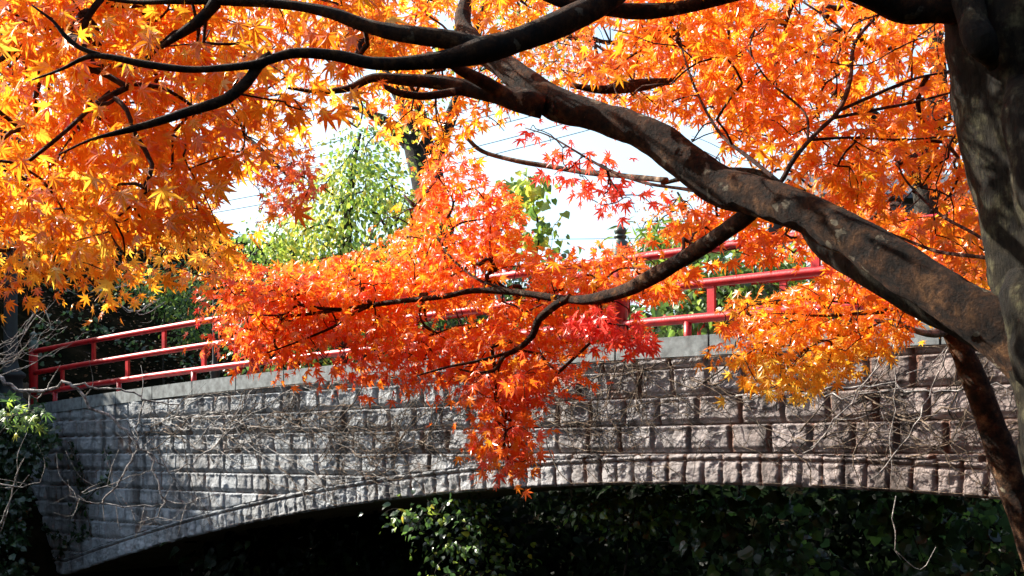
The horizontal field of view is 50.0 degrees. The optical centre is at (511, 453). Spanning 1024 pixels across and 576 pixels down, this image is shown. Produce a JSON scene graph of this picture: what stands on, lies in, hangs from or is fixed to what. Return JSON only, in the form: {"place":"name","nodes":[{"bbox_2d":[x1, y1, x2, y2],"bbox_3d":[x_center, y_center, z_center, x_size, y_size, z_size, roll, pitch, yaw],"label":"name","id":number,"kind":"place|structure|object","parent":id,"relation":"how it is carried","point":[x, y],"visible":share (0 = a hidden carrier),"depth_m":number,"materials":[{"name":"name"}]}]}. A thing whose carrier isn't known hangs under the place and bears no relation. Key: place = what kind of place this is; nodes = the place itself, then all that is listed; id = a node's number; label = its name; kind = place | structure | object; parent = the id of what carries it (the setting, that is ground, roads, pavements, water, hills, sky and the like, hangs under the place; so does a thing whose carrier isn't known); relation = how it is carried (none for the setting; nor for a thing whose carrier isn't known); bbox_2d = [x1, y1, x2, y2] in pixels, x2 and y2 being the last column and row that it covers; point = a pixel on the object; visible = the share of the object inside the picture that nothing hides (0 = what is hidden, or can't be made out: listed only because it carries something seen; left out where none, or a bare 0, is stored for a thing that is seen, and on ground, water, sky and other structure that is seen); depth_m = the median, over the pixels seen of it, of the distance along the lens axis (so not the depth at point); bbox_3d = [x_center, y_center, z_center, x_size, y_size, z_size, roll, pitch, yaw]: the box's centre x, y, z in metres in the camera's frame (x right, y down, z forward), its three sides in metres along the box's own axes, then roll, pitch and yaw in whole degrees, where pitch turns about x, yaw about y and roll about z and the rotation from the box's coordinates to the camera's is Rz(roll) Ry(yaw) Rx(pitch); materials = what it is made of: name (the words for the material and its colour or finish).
{"place":"outdoors","nodes":[
{"label":"outdoors","id":0,"kind":"place"},
{"bbox_2d":[166,85,743,220],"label":"power line","id":1,"kind":"object","parent":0,"point":[455,163],"visible":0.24,"depth_m":41.99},
{"bbox_2d":[0,0,962,314],"label":"sky","id":2,"kind":"structure","parent":0,"point":[582,227],"materials":[{"name":"white"}]},
{"bbox_2d":[207,67,756,204],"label":"power line","id":3,"kind":"object","parent":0,"point":[406,163],"visible":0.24,"depth_m":42.30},
{"bbox_2d":[234,234,756,238],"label":"power line","id":4,"kind":"object","parent":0,"point":[597,238],"visible":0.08,"depth_m":54.06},
{"bbox_2d":[250,28,744,159],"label":"power line","id":5,"kind":"object","parent":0,"point":[372,132],"visible":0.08,"depth_m":43.77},
{"bbox_2d":[202,38,795,188],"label":"power line","id":6,"kind":"object","parent":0,"point":[434,140],"visible":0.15,"depth_m":42.76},
{"bbox_2d":[0,220,1023,575],"bbox_3d":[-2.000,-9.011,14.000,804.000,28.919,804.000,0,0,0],"label":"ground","id":7,"kind":"structure","parent":0,"point":[38,552],"depth_m":25.88,"materials":[{"name":"soil"}]},
{"bbox_2d":[0,239,27,412],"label":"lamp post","id":8,"kind":"object","parent":7,"relation":"on","point":[16,378],"visible":0.43,"depth_m":21.39,"materials":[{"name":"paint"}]},
{"bbox_2d":[0,14,33,148],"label":"evergreen tree","id":9,"kind":"object","parent":7,"relation":"on","point":[12,90],"visible":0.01,"depth_m":39.60,"materials":[{"name":"green plant"}]},
{"bbox_2d":[11,382,28,422],"bbox_3d":[-10.063,-1.025,22.400,0.426,0.850,0.095,0,0,0],"label":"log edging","id":10,"kind":"object","parent":7,"relation":"on","point":[26,386],"visible":0.09,"depth_m":22.36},
{"bbox_2d":[0,433,44,533],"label":"dead shrub","id":11,"kind":"object","parent":7,"relation":"on","point":[12,486],"visible":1,"depth_m":11.99,"materials":[{"name":"wood"}]},
{"bbox_2d":[0,393,53,440],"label":"young plant","id":12,"kind":"object","parent":7,"relation":"on","point":[26,418],"visible":1,"depth_m":11.31,"materials":[{"name":"green plant"}]},
{"bbox_2d":[0,277,91,375],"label":"bare shrub","id":13,"kind":"object","parent":7,"relation":"on","point":[10,354],"visible":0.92,"depth_m":12.12,"materials":[{"name":"brown plant"}]},
{"bbox_2d":[0,360,255,536],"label":"bare sapling","id":14,"kind":"object","parent":7,"relation":"on","point":[16,389],"visible":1,"depth_m":12.99,"materials":[{"name":"wood"}]},
{"bbox_2d":[99,265,165,322],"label":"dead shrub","id":15,"kind":"object","parent":7,"relation":"on","point":[123,307],"visible":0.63,"depth_m":19.99,"materials":[{"name":"brown wood"}]},
{"bbox_2d":[114,259,227,384],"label":"shrub","id":16,"kind":"object","parent":7,"relation":"on","point":[185,301],"visible":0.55,"depth_m":24.97,"materials":[{"name":"green plant"}]},
{"bbox_2d":[0,0,358,326],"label":"maple tree","id":17,"kind":"object","parent":7,"relation":"on","point":[37,271],"visible":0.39,"depth_m":5.56,"materials":[{"name":"orange plant"}]},
{"bbox_2d":[0,213,368,574],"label":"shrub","id":18,"kind":"object","parent":7,"relation":"on","point":[145,371],"visible":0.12,"depth_m":27.17,"materials":[{"name":"green plant"}]},
{"bbox_2d":[0,219,424,568],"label":"bush","id":19,"kind":"object","parent":7,"relation":"on","point":[104,330],"visible":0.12,"depth_m":26.90,"materials":[{"name":"green plant"}]},
{"bbox_2d":[203,281,447,544],"bbox_3d":[-3.652,0.790,20.738,4.925,8.767,3.805,0,0,0],"label":"shrub","id":20,"kind":"object","parent":7,"relation":"on","point":[321,360],"visible":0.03,"depth_m":20.48,"materials":[{"name":"green plant"}]},
{"bbox_2d":[188,112,479,363],"bbox_3d":[-2.958,-2.902,19.031,5.018,6.728,4.163,0,0,0],"label":"green tree","id":21,"kind":"object","parent":7,"relation":"on","point":[347,204],"visible":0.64,"depth_m":18.41,"materials":[{"name":"green plant"}]},
{"bbox_2d":[358,488,541,575],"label":"undergrowth bush","id":22,"kind":"object","parent":7,"relation":"on","point":[472,545],"visible":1,"depth_m":14.59,"materials":[{"name":"green plant"}]},
{"bbox_2d":[300,1,605,529],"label":"tree","id":23,"kind":"object","parent":7,"relation":"on","point":[416,148],"visible":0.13,"depth_m":23.79,"materials":[{"name":"brown plant"}]},
{"bbox_2d":[0,0,1023,500],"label":"maple tree","id":24,"kind":"object","parent":7,"relation":"on","point":[876,246],"visible":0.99,"depth_m":3.90,"materials":[{"name":"orange plant"}]},
{"bbox_2d":[27,322,1018,574],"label":"stone bridge","id":25,"kind":"structure","parent":7,"relation":"on","point":[89,434],"depth_m":14.68,"materials":[{"name":"stone"}]},
{"bbox_2d":[0,387,63,575],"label":"ivy","id":26,"kind":"object","parent":25,"relation":"attached to","point":[10,536],"visible":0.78,"depth_m":19.53,"materials":[{"name":"green plant"}]},
{"bbox_2d":[39,441,113,559],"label":"ivy","id":27,"kind":"object","parent":25,"relation":"attached to","point":[45,527],"visible":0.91,"depth_m":20.51,"materials":[{"name":"green plant"}]},
{"bbox_2d":[125,388,288,496],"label":"dry vine","id":28,"kind":"object","parent":25,"relation":"attached to","point":[142,438],"visible":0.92,"depth_m":17.66,"materials":[{"name":"brown plant"}]},
{"bbox_2d":[205,263,224,378],"bbox_3d":[-5.951,-2.430,22.000,0.460,3.060,0.460,0,0,0],"label":"railing post","id":29,"kind":"object","parent":25,"relation":"on","point":[214,374],"visible":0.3,"depth_m":21.95,"materials":[{"name":"metal"}]},
{"bbox_2d":[128,376,454,531],"bbox_3d":[-3.747,0.116,16.730,8.002,2.326,0.044,0,0,41],"label":"dry vine","id":30,"kind":"object","parent":25,"relation":"attached to","point":[215,428],"visible":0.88,"depth_m":16.92,"materials":[{"name":"brown plant"}]},
{"bbox_2d":[142,367,523,530],"bbox_3d":[-3.046,0.107,16.123,8.921,2.315,0.046,0,0,41],"label":"dry vine","id":31,"kind":"object","parent":25,"relation":"attached to","point":[299,419],"visible":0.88,"depth_m":16.00,"materials":[{"name":"brown plant"}]},
{"bbox_2d":[263,378,496,502],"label":"dry vine","id":32,"kind":"object","parent":25,"relation":"attached to","point":[463,415],"visible":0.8,"depth_m":14.66,"materials":[{"name":"brown plant"}]},
{"bbox_2d":[278,373,499,505],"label":"dry vine","id":33,"kind":"object","parent":25,"relation":"attached to","point":[383,458],"visible":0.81,"depth_m":14.91,"materials":[{"name":"brown plant"}]},
{"bbox_2d":[29,210,987,404],"bbox_3d":[-0.289,-1.737,14.071,25.096,1.859,0.183,0,0,41],"label":"railing","id":34,"kind":"object","parent":25,"relation":"on","point":[686,320],"visible":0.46,"depth_m":14.74,"materials":[{"name":"red metal"}]},
{"bbox_2d":[234,249,982,375],"bbox_3d":[2.637,-1.776,14.695,21.495,1.784,0.183,0,0,41],"label":"railing","id":35,"kind":"object","parent":25,"relation":"on","point":[783,282],"visible":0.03,"depth_m":14.79,"materials":[{"name":"red metal"}]},
{"bbox_2d":[548,360,683,467],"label":"dry vine","id":36,"kind":"object","parent":25,"relation":"attached to","point":[637,385],"visible":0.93,"depth_m":12.34,"materials":[{"name":"brown plant"}]},
{"bbox_2d":[524,362,768,481],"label":"dry vine","id":37,"kind":"object","parent":25,"relation":"attached to","point":[638,427],"visible":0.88,"depth_m":12.37,"materials":[{"name":"brown plant"}]},
{"bbox_2d":[523,353,797,483],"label":"dry vine","id":38,"kind":"object","parent":25,"relation":"attached to","point":[607,417],"visible":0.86,"depth_m":12.45,"materials":[{"name":"brown plant"}]},
{"bbox_2d":[669,346,1018,496],"bbox_3d":[3.703,-0.261,10.260,5.247,1.546,0.044,0,0,41],"label":"dry vine","id":39,"kind":"object","parent":25,"relation":"attached to","point":[849,424],"visible":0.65,"depth_m":10.44,"materials":[{"name":"brown plant"}]},
{"bbox_2d":[804,344,948,569],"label":"dry vine","id":40,"kind":"object","parent":25,"relation":"attached to","point":[861,387],"visible":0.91,"depth_m":8.58,"materials":[{"name":"brown plant"}]},
{"bbox_2d":[736,353,1017,416],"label":"dry vine","id":41,"kind":"object","parent":25,"relation":"attached to","point":[911,391],"visible":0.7,"depth_m":9.69,"materials":[{"name":"brown plant"}]},
{"bbox_2d":[741,347,1015,485],"bbox_3d":[3.470,-0.348,10.508,2.850,1.334,0.037,0,0,41],"label":"dry vine","id":42,"kind":"object","parent":25,"relation":"attached to","point":[860,400],"visible":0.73,"depth_m":10.51,"materials":[{"name":"brown plant"}]},
{"bbox_2d":[791,357,1017,494],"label":"dry vine","id":43,"kind":"object","parent":25,"relation":"attached to","point":[868,432],"visible":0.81,"depth_m":10.37,"materials":[{"name":"brown plant"}]},
{"bbox_2d":[404,242,648,569],"bbox_3d":[0.230,0.690,18.871,4.672,8.795,3.938,0,0,0],"label":"shrub","id":44,"kind":"object","parent":7,"relation":"on","point":[450,322],"visible":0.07,"depth_m":18.47,"materials":[{"name":"green plant"}]},
{"bbox_2d":[157,484,1022,575],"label":"undergrowth bush","id":45,"kind":"object","parent":7,"relation":"on","point":[259,555],"visible":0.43,"depth_m":18.50,"materials":[{"name":"green plant"}]},
{"bbox_2d":[546,484,714,575],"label":"undergrowth bush","id":46,"kind":"object","parent":7,"relation":"on","point":[642,523],"visible":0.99,"depth_m":13.83,"materials":[{"name":"green plant"}]},
{"bbox_2d":[599,193,719,569],"bbox_3d":[2.220,0.763,15.679,1.824,8.971,2.480,0,0,9],"label":"shrub","id":47,"kind":"object","parent":7,"relation":"on","point":[658,227],"visible":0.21,"depth_m":15.61,"materials":[{"name":"green plant"}]},
{"bbox_2d":[628,190,730,328],"bbox_3d":[3.291,-2.916,21.558,2.761,4.768,3.775,0,0,0],"label":"maple tree","id":48,"kind":"object","parent":7,"relation":"on","point":[676,200],"visible":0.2,"depth_m":20.95,"materials":[{"name":"red plant"}]},
{"bbox_2d":[449,0,985,319],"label":"maple tree","id":49,"kind":"object","parent":7,"relation":"on","point":[924,209],"visible":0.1,"depth_m":13.85,"materials":[{"name":"orange plant"}]},
{"bbox_2d":[628,236,862,572],"bbox_3d":[3.168,1.032,15.311,3.964,8.484,3.166,0,0,0],"label":"shrub","id":50,"kind":"object","parent":7,"relation":"on","point":[699,303],"visible":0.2,"depth_m":14.44,"materials":[{"name":"green plant"}]},
{"bbox_2d":[669,486,865,575],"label":"undergrowth bush","id":51,"kind":"object","parent":7,"relation":"on","point":[778,561],"visible":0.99,"depth_m":13.44,"materials":[{"name":"green plant"}]},
{"bbox_2d":[560,524,1023,575],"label":"undergrowth bush","id":52,"kind":"object","parent":7,"relation":"on","point":[638,569],"visible":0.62,"depth_m":15.02,"materials":[{"name":"green plant"}]},
{"bbox_2d":[693,266,1023,568],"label":"maple tree","id":53,"kind":"object","parent":7,"relation":"on","point":[843,342],"visible":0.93,"depth_m":4.89,"materials":[{"name":"orange plant"}]},
{"bbox_2d":[761,174,985,323],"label":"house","id":54,"kind":"structure","parent":7,"relation":"on","point":[908,199],"depth_m":35.09,"materials":[{"name":"grey"}]},
{"bbox_2d":[847,490,1017,575],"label":"undergrowth bush","id":55,"kind":"object","parent":7,"relation":"on","point":[931,527],"visible":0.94,"depth_m":12.45,"materials":[{"name":"green plant"}]},
{"bbox_2d":[259,29,779,169],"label":"power line","id":56,"kind":"object","parent":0,"point":[387,141],"visible":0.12,"depth_m":43.40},
{"bbox_2d":[492,167,573,317],"bbox_3d":[0.240,-1.848,16.057,1.290,4.474,1.469,0,0,0],"label":"sapling","id":57,"kind":"object","parent":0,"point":[531,194],"visible":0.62,"depth_m":15.79,"materials":[{"name":"green plant"}]}
]}

